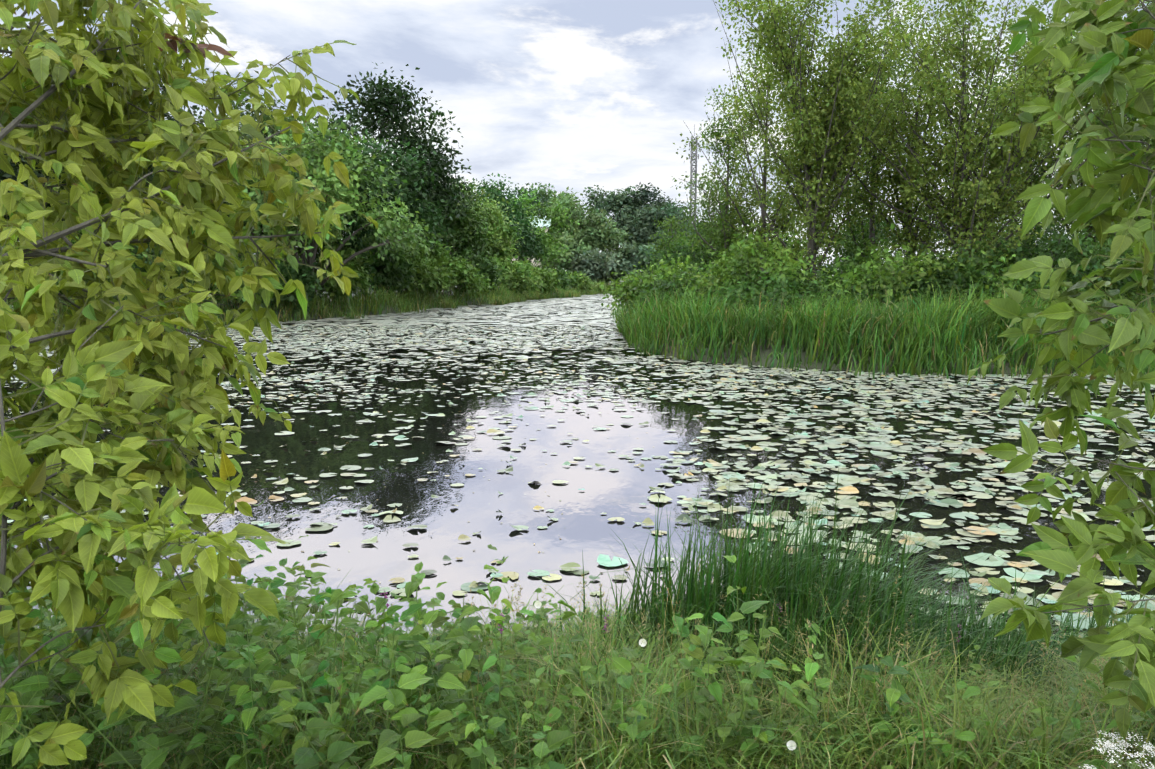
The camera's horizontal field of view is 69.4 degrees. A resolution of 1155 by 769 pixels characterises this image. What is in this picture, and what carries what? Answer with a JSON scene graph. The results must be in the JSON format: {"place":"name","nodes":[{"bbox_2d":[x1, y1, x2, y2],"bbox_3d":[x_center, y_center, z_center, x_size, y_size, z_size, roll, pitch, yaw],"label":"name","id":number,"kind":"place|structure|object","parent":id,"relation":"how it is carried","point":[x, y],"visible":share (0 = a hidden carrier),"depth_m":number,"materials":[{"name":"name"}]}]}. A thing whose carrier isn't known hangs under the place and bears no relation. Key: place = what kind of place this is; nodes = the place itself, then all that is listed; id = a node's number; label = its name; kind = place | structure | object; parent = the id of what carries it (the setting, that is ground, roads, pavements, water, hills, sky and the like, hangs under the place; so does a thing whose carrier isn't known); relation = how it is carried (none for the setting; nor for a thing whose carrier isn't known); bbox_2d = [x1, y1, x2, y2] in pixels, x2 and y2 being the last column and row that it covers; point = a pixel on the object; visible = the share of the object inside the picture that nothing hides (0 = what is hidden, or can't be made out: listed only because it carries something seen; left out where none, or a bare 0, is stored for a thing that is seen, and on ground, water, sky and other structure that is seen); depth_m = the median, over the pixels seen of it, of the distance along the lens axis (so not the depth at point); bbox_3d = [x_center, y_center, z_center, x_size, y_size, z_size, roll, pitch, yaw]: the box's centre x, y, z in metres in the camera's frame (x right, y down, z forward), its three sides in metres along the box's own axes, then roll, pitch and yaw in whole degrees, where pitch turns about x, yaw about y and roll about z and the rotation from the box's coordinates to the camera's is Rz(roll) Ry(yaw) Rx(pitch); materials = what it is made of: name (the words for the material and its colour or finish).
{"place":"outdoors","nodes":[
{"label":"outdoors","id":0,"kind":"place"},
{"bbox_2d":[0,276,289,768],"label":"box elder sapling","id":1,"kind":"object","parent":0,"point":[84,531],"visible":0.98,"depth_m":2.46,"materials":[{"name":"green plant"}]},
{"bbox_2d":[10,277,1128,373],"bbox_3d":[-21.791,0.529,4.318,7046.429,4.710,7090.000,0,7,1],"label":"ground","id":2,"kind":"structure","parent":0,"point":[812,366],"depth_m":24.80,"materials":[{"name":"soil"}]},
{"bbox_2d":[0,118,65,240],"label":"tree","id":3,"kind":"object","parent":2,"relation":"on","point":[4,175],"visible":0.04,"depth_m":42.95,"materials":[{"name":"green plant"}]},
{"bbox_2d":[0,230,151,314],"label":"bush","id":4,"kind":"object","parent":2,"relation":"on","point":[57,282],"depth_m":37.29,"materials":[{"name":"green plant"}]},
{"bbox_2d":[0,118,161,309],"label":"tree","id":5,"kind":"object","parent":2,"relation":"on","point":[152,169],"depth_m":46.09,"materials":[{"name":"green plant"}]},
{"bbox_2d":[59,203,217,305],"bbox_3d":[-22.644,-6.150,41.788,9.666,6.118,11.009,0,7,1],"label":"bush","id":6,"kind":"object","parent":2,"relation":"on","point":[181,286],"visible":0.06,"depth_m":41.02,"materials":[{"name":"green plant"}]},
{"bbox_2d":[33,64,293,255],"bbox_3d":[-26.890,-12.843,53.485,17.300,16.374,18.415,0,7,1],"label":"tree","id":7,"kind":"object","parent":2,"relation":"on","point":[193,107],"depth_m":49.68,"materials":[{"name":"green plant"}]},
{"bbox_2d":[131,247,245,305],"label":"bush","id":8,"kind":"object","parent":2,"relation":"on","point":[239,294],"depth_m":45.29,"materials":[{"name":"green plant"}]},
{"bbox_2d":[0,0,378,579],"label":"box elder","id":9,"kind":"object","parent":2,"relation":"on","point":[68,75],"visible":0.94,"depth_m":3.34,"materials":[{"name":"green plant"}]},
{"bbox_2d":[150,70,363,304],"bbox_3d":[-23.485,-13.062,57.770,17.002,15.676,15.575,0,7,1],"label":"tree","id":10,"kind":"object","parent":2,"relation":"on","point":[267,117],"visible":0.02,"depth_m":55.32,"materials":[{"name":"green plant"}]},
{"bbox_2d":[215,250,328,312],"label":"bush","id":11,"kind":"object","parent":2,"relation":"on","point":[305,277],"visible":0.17,"depth_m":51.10,"materials":[{"name":"green plant"}]},
{"bbox_2d":[240,91,331,153],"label":"tree","id":12,"kind":"object","parent":2,"relation":"on","point":[272,111],"depth_m":87.46,"materials":[{"name":"green plant"}]},
{"bbox_2d":[6,281,611,341],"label":"reeds","id":13,"kind":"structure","parent":2,"relation":"on","point":[503,295],"depth_m":62.77,"materials":[{"name":"green plant"}]},
{"bbox_2d":[256,235,378,302],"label":"bush","id":14,"kind":"object","parent":2,"relation":"on","point":[355,263],"visible":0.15,"depth_m":57.37,"materials":[{"name":"green plant"}]},
{"bbox_2d":[200,104,441,297],"bbox_3d":[-16.877,-11.386,54.120,17.363,13.302,14.169,0,7,1],"label":"tree","id":15,"kind":"object","parent":2,"relation":"on","point":[324,182],"visible":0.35,"depth_m":52.68,"materials":[{"name":"green plant"}]},
{"bbox_2d":[317,243,423,298],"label":"bush","id":16,"kind":"object","parent":2,"relation":"on","point":[387,271],"visible":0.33,"depth_m":65.11,"materials":[{"name":"green plant"}]},
{"bbox_2d":[296,117,473,298],"bbox_3d":[-17.450,-12.822,62.859,14.608,13.989,17.238,2,8,17],"label":"tree","id":17,"kind":"object","parent":2,"relation":"on","point":[425,213],"visible":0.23,"depth_m":63.55,"materials":[{"name":"green plant"}]},
{"bbox_2d":[301,62,476,255],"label":"tree","id":18,"kind":"object","parent":2,"relation":"on","point":[388,115],"visible":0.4,"depth_m":69.52,"materials":[{"name":"green plant"}]},
{"bbox_2d":[369,249,454,299],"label":"bush","id":19,"kind":"object","parent":2,"relation":"on","point":[433,278],"visible":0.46,"depth_m":71.36,"materials":[{"name":"green plant"}]},
{"bbox_2d":[388,224,449,294],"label":"bank bush","id":20,"kind":"object","parent":2,"relation":"on","point":[428,245],"depth_m":78.23,"materials":[{"name":"green plant"}]},
{"bbox_2d":[394,166,501,294],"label":"tree","id":21,"kind":"object","parent":2,"relation":"on","point":[465,234],"visible":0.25,"depth_m":88.51,"materials":[{"name":"green plant"}]},
{"bbox_2d":[404,237,495,300],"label":"bush","id":22,"kind":"object","parent":2,"relation":"on","point":[462,276],"visible":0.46,"depth_m":78.28,"materials":[{"name":"green plant"}]},
{"bbox_2d":[436,245,505,292],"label":"bush","id":23,"kind":"object","parent":2,"relation":"on","point":[486,266],"visible":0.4,"depth_m":85.84,"materials":[{"name":"green plant"}]},
{"bbox_2d":[450,178,524,289],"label":"tree","id":24,"kind":"object","parent":2,"relation":"on","point":[491,210],"visible":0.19,"depth_m":104.46,"materials":[{"name":"green plant"}]},
{"bbox_2d":[451,220,523,290],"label":"bush","id":25,"kind":"object","parent":2,"relation":"on","point":[510,233],"visible":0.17,"depth_m":102.78,"materials":[{"name":"green plant"}]},
{"bbox_2d":[471,173,548,262],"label":"tree","id":26,"kind":"object","parent":2,"relation":"on","point":[526,233],"visible":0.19,"depth_m":124.02,"materials":[{"name":"green plant"}]},
{"bbox_2d":[491,255,542,295],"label":"bush","id":27,"kind":"object","parent":2,"relation":"on","point":[521,276],"visible":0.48,"depth_m":95.14,"materials":[{"name":"green plant"}]},
{"bbox_2d":[511,216,550,266],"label":"house","id":28,"kind":"structure","parent":2,"relation":"on","point":[541,224],"depth_m":168.32,"materials":[{"name":"grey"}]},
{"bbox_2d":[492,188,579,265],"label":"tree","id":29,"kind":"object","parent":2,"relation":"on","point":[558,225],"visible":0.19,"depth_m":139.29,"materials":[{"name":"green plant"}]},
{"bbox_2d":[512,183,568,231],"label":"tree","id":30,"kind":"object","parent":2,"relation":"on","point":[531,196],"visible":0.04,"depth_m":189.49,"materials":[{"name":"green plant"}]},
{"bbox_2d":[522,263,562,294],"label":"bush","id":31,"kind":"object","parent":2,"relation":"on","point":[548,280],"visible":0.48,"depth_m":107.60,"materials":[{"name":"green plant"}]},
{"bbox_2d":[524,182,587,227],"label":"tree","id":32,"kind":"object","parent":2,"relation":"on","point":[548,194],"visible":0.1,"depth_m":193.65,"materials":[{"name":"green plant"}]},
{"bbox_2d":[538,265,575,289],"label":"bush","id":33,"kind":"object","parent":2,"relation":"on","point":[563,277],"visible":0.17,"depth_m":118.85,"materials":[{"name":"green plant"}]},
{"bbox_2d":[529,231,590,271],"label":"bush","id":34,"kind":"object","parent":2,"relation":"on","point":[567,239],"visible":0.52,"depth_m":166.16,"materials":[{"name":"green plant"}]},
{"bbox_2d":[0,500,1154,768],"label":"bank herbs","id":35,"kind":"object","parent":2,"relation":"on","point":[406,654],"visible":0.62,"depth_m":3.12,"materials":[{"name":"green plant"}]},
{"bbox_2d":[0,562,1154,768],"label":"bank grass","id":36,"kind":"structure","parent":2,"relation":"on","point":[861,746],"depth_m":3.24,"materials":[{"name":"green plant"}]},
{"bbox_2d":[565,268,595,290],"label":"bush","id":37,"kind":"object","parent":2,"relation":"on","point":[579,280],"visible":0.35,"depth_m":133.30,"materials":[{"name":"green plant"}]},
{"bbox_2d":[547,192,632,254],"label":"tree","id":38,"kind":"object","parent":2,"relation":"on","point":[593,230],"visible":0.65,"depth_m":173.20,"materials":[{"name":"green plant"}]},
{"bbox_2d":[568,248,628,282],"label":"bush","id":39,"kind":"object","parent":2,"relation":"on","point":[601,265],"visible":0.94,"depth_m":163.25,"materials":[{"name":"green plant"}]},
{"bbox_2d":[593,279,640,289],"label":"reeds","id":40,"kind":"object","parent":2,"relation":"on","point":[606,284],"visible":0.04,"depth_m":161.59,"materials":[{"name":"green plant"}]},
{"bbox_2d":[582,185,652,283],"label":"tree","id":41,"kind":"object","parent":2,"relation":"on","point":[616,201],"visible":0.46,"depth_m":196.17,"materials":[{"name":"green plant"}]},
{"bbox_2d":[611,236,659,279],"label":"bush","id":42,"kind":"object","parent":2,"relation":"on","point":[635,254],"visible":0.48,"depth_m":164.69,"materials":[{"name":"green plant"}]},
{"bbox_2d":[609,182,679,249],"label":"tree","id":43,"kind":"object","parent":2,"relation":"on","point":[646,195],"visible":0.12,"depth_m":201.61,"materials":[{"name":"green plant"}]},
{"bbox_2d":[596,244,715,315],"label":"bush","id":44,"kind":"object","parent":2,"relation":"on","point":[627,283],"visible":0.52,"depth_m":36.15,"materials":[{"name":"green plant"}]},
{"bbox_2d":[624,198,691,247],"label":"tree","id":45,"kind":"object","parent":2,"relation":"on","point":[645,228],"visible":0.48,"depth_m":187.42,"materials":[{"name":"green plant"}]},
{"bbox_2d":[647,211,695,278],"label":"tree","id":46,"kind":"object","parent":2,"relation":"on","point":[672,225],"visible":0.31,"depth_m":46.11,"materials":[{"name":"green plant"}]},
{"bbox_2d":[657,220,704,261],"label":"tree","id":47,"kind":"object","parent":2,"relation":"on","point":[684,229],"visible":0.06,"depth_m":178.94,"materials":[{"name":"green plant"}]},
{"bbox_2d":[629,232,742,282],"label":"bush","id":48,"kind":"object","parent":2,"relation":"on","point":[667,259],"visible":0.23,"depth_m":44.26,"materials":[{"name":"green plant"}]},
{"bbox_2d":[689,124,698,223],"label":"radio mast","id":49,"kind":"object","parent":2,"relation":"on","point":[695,165],"visible":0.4,"depth_m":291.96,"materials":[{"name":"grey metal"}]},
{"bbox_2d":[623,259,766,308],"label":"bush","id":50,"kind":"object","parent":2,"relation":"on","point":[670,283],"visible":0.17,"depth_m":33.07,"materials":[{"name":"green plant"}]},
{"bbox_2d":[674,165,742,267],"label":"tree","id":51,"kind":"object","parent":2,"relation":"on","point":[695,239],"visible":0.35,"depth_m":42.07,"materials":[{"name":"green plant"}]},
{"bbox_2d":[672,87,803,271],"bbox_3d":[7.210,-8.229,38.724,5.836,10.857,5.144,7,10,43],"label":"tree","id":52,"kind":"object","parent":2,"relation":"on","point":[723,237],"visible":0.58,"depth_m":38.84,"materials":[{"name":"green plant"}]},
{"bbox_2d":[683,227,826,286],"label":"bush","id":53,"kind":"object","parent":2,"relation":"on","point":[697,260],"visible":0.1,"depth_m":40.36,"materials":[{"name":"green plant"}]},
{"bbox_2d":[679,219,832,314],"bbox_3d":[7.046,-4.082,31.530,6.536,4.371,6.373,0,7,1],"label":"bush","id":54,"kind":"object","parent":2,"relation":"on","point":[749,250],"visible":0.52,"depth_m":30.84,"materials":[{"name":"green plant"}]},
{"bbox_2d":[688,185,824,257],"bbox_3d":[11.782,-9.024,55.056,10.314,8.447,7.667,3,8,23],"label":"bush","id":55,"kind":"object","parent":2,"relation":"on","point":[771,193],"visible":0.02,"depth_m":54.11,"materials":[{"name":"green plant"}]},
{"bbox_2d":[673,38,851,277],"bbox_3d":[8.704,-9.468,37.709,6.841,13.520,7.853,4,8,27],"label":"tree","id":56,"kind":"object","parent":2,"relation":"on","point":[775,222],"visible":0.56,"depth_m":36.94,"materials":[{"name":"green plant"}]},
{"bbox_2d":[372,590,1154,768],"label":"wildflowers","id":57,"kind":"object","parent":2,"relation":"on","point":[790,743],"visible":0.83,"depth_m":2.65,"materials":[{"name":"white plant"}]},
{"bbox_2d":[386,459,1154,733],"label":"sedge tussocks","id":58,"kind":"object","parent":2,"relation":"on","point":[776,581],"visible":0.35,"depth_m":4.27,"materials":[{"name":"green plant"}]},
{"bbox_2d":[704,267,849,320],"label":"bush","id":59,"kind":"object","parent":2,"relation":"on","point":[734,294],"visible":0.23,"depth_m":28.82,"materials":[{"name":"green plant"}]},
{"bbox_2d":[713,0,919,280],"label":"tree","id":60,"kind":"object","parent":2,"relation":"on","point":[812,115],"visible":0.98,"depth_m":30.73,"materials":[{"name":"green plant"}]},
{"bbox_2d":[770,216,896,281],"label":"bush","id":61,"kind":"object","parent":2,"relation":"on","point":[830,247],"visible":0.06,"depth_m":41.85,"materials":[{"name":"green plant"}]},
{"bbox_2d":[747,241,921,317],"bbox_3d":[9.508,-3.366,29.634,5.756,3.495,6.007,-5,9,-37],"label":"bush","id":62,"kind":"object","parent":2,"relation":"on","point":[818,275],"visible":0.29,"depth_m":29.03,"materials":[{"name":"green plant"}]},
{"bbox_2d":[772,85,910,305],"bbox_3d":[14.802,-10.375,45.161,6.053,13.474,7.334,7,10,43],"label":"tree","id":63,"kind":"object","parent":2,"relation":"on","point":[838,207],"visible":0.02,"depth_m":44.85,"materials":[{"name":"green plant"}]},
{"bbox_2d":[608,271,1154,378],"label":"reeds","id":64,"kind":"object","parent":2,"relation":"on","point":[888,326],"visible":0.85,"depth_m":24.00,"materials":[{"name":"green plant"}]},
{"bbox_2d":[829,0,937,316],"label":"tree","id":65,"kind":"object","parent":2,"relation":"on","point":[865,242],"visible":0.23,"depth_m":36.11,"materials":[{"name":"green plant"}]},
{"bbox_2d":[825,215,954,278],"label":"bush","id":66,"kind":"object","parent":2,"relation":"on","point":[842,250],"visible":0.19,"depth_m":38.32,"materials":[{"name":"green plant"}]},
{"bbox_2d":[841,198,968,271],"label":"bush","id":67,"kind":"object","parent":2,"relation":"on","point":[905,243],"visible":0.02,"depth_m":55.79,"materials":[{"name":"green plant"}]},
{"bbox_2d":[809,223,1009,319],"bbox_3d":[11.877,-3.441,28.516,7.587,3.967,6.433,0,7,1],"label":"bush","id":68,"kind":"object","parent":2,"relation":"on","point":[891,271],"visible":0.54,"depth_m":27.39,"materials":[{"name":"green plant"}]},
{"bbox_2d":[844,0,999,263],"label":"tree","id":69,"kind":"object","parent":2,"relation":"on","point":[908,235],"visible":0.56,"depth_m":32.63,"materials":[{"name":"green plant"}]},
{"bbox_2d":[867,237,1055,318],"bbox_3d":[12.818,-3.247,28.434,5.101,3.473,5.710,-7,10,-42],"label":"bush","id":70,"kind":"object","parent":2,"relation":"on","point":[950,284],"visible":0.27,"depth_m":27.34,"materials":[{"name":"green plant"}]},
{"bbox_2d":[882,229,1047,287],"bbox_3d":[18.751,-5.478,40.670,8.468,4.933,7.383,7,10,43],"label":"bush","id":71,"kind":"object","parent":2,"relation":"on","point":[957,244],"depth_m":40.00,"materials":[{"name":"green plant"}]},
{"bbox_2d":[818,0,1154,268],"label":"tree","id":72,"kind":"object","parent":2,"relation":"on","point":[986,197],"visible":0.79,"depth_m":29.07,"materials":[{"name":"green plant"}]},
{"bbox_2d":[940,47,1050,232],"bbox_3d":[22.246,-11.231,45.737,7.313,14.930,6.797,0,7,1],"label":"tree","id":73,"kind":"object","parent":2,"relation":"on","point":[988,82],"visible":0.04,"depth_m":45.00,"materials":[{"name":"green plant"}]},
{"bbox_2d":[951,196,1069,253],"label":"bush","id":74,"kind":"object","parent":2,"relation":"on","point":[1033,227],"visible":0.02,"depth_m":53.83,"materials":[{"name":"green plant"}]},
{"bbox_2d":[943,236,1097,325],"bbox_3d":[14.974,-3.351,29.407,6.607,3.633,7.162,-4,8,-26],"label":"bush","id":75,"kind":"object","parent":2,"relation":"on","point":[1006,269],"visible":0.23,"depth_m":27.35,"materials":[{"name":"green plant"}]},
{"bbox_2d":[983,207,1112,267],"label":"bush","id":76,"kind":"object","parent":2,"relation":"on","point":[1059,224],"depth_m":37.68,"materials":[{"name":"green plant"}]},
{"bbox_2d":[949,0,1154,266],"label":"tree","id":77,"kind":"object","parent":2,"relation":"on","point":[1058,217],"visible":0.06,"depth_m":32.40,"materials":[{"name":"green plant"}]},
{"bbox_2d":[966,0,1154,741],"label":"foliage","id":78,"kind":"object","parent":2,"relation":"on","point":[1114,55],"visible":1,"depth_m":3.16,"materials":[{"name":"green plant"}]},
{"bbox_2d":[968,224,1153,307],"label":"bush","id":79,"kind":"object","parent":2,"relation":"on","point":[1096,261],"visible":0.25,"depth_m":27.48,"materials":[{"name":"green plant"}]},
{"bbox_2d":[988,0,1150,254],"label":"tree","id":80,"kind":"object","parent":2,"relation":"on","point":[1091,228],"visible":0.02,"depth_m":33.72,"materials":[{"name":"green plant"}]},
{"bbox_2d":[1007,227,1133,286],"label":"bush","id":81,"kind":"object","parent":2,"relation":"on","point":[1061,230],"depth_m":39.39,"materials":[{"name":"green plant"}]},
{"bbox_2d":[1033,92,1141,258],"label":"tree","id":82,"kind":"object","parent":2,"relation":"on","point":[1099,173],"depth_m":45.59,"materials":[{"name":"green plant"}]},
{"bbox_2d":[1026,0,1154,313],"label":"tree","id":83,"kind":"object","parent":2,"relation":"on","point":[1138,218],"visible":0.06,"depth_m":30.26,"materials":[{"name":"green plant"}]},
{"bbox_2d":[1035,231,1154,315],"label":"bush","id":84,"kind":"object","parent":2,"relation":"on","point":[1138,297],"visible":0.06,"depth_m":27.33,"materials":[{"name":"green plant"}]},
{"bbox_2d":[1120,242,1154,310],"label":"bush","id":85,"kind":"object","parent":2,"relation":"on","point":[1139,286],"visible":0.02,"depth_m":28.22,"materials":[{"name":"green plant"}]},
{"bbox_2d":[0,0,1151,275],"label":"sky","id":86,"kind":"structure","parent":0,"point":[575,94],"materials":[{"name":"white"}]},
{"bbox_2d":[1,295,1154,653],"bbox_3d":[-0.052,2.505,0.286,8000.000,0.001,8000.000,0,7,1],"label":"water","id":87,"kind":"structure","parent":0,"point":[579,531],"depth_m":11.08,"materials":[{"name":"grey liquid"}]},
{"bbox_2d":[4,294,1154,645],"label":"lily pads","id":88,"kind":"object","parent":87,"relation":"on","point":[736,482],"visible":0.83,"depth_m":14.07,"materials":[{"name":"green plant"}]},
{"bbox_2d":[155,346,1123,627],"bbox_3d":[-3.903,-0.137,21.154,40.362,0.004,28.286,4,8,30],"label":"floating debris","id":89,"kind":"object","parent":87,"relation":"on","point":[525,494],"visible":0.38,"depth_m":9.73,"materials":[{"name":"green plant"}]}
]}

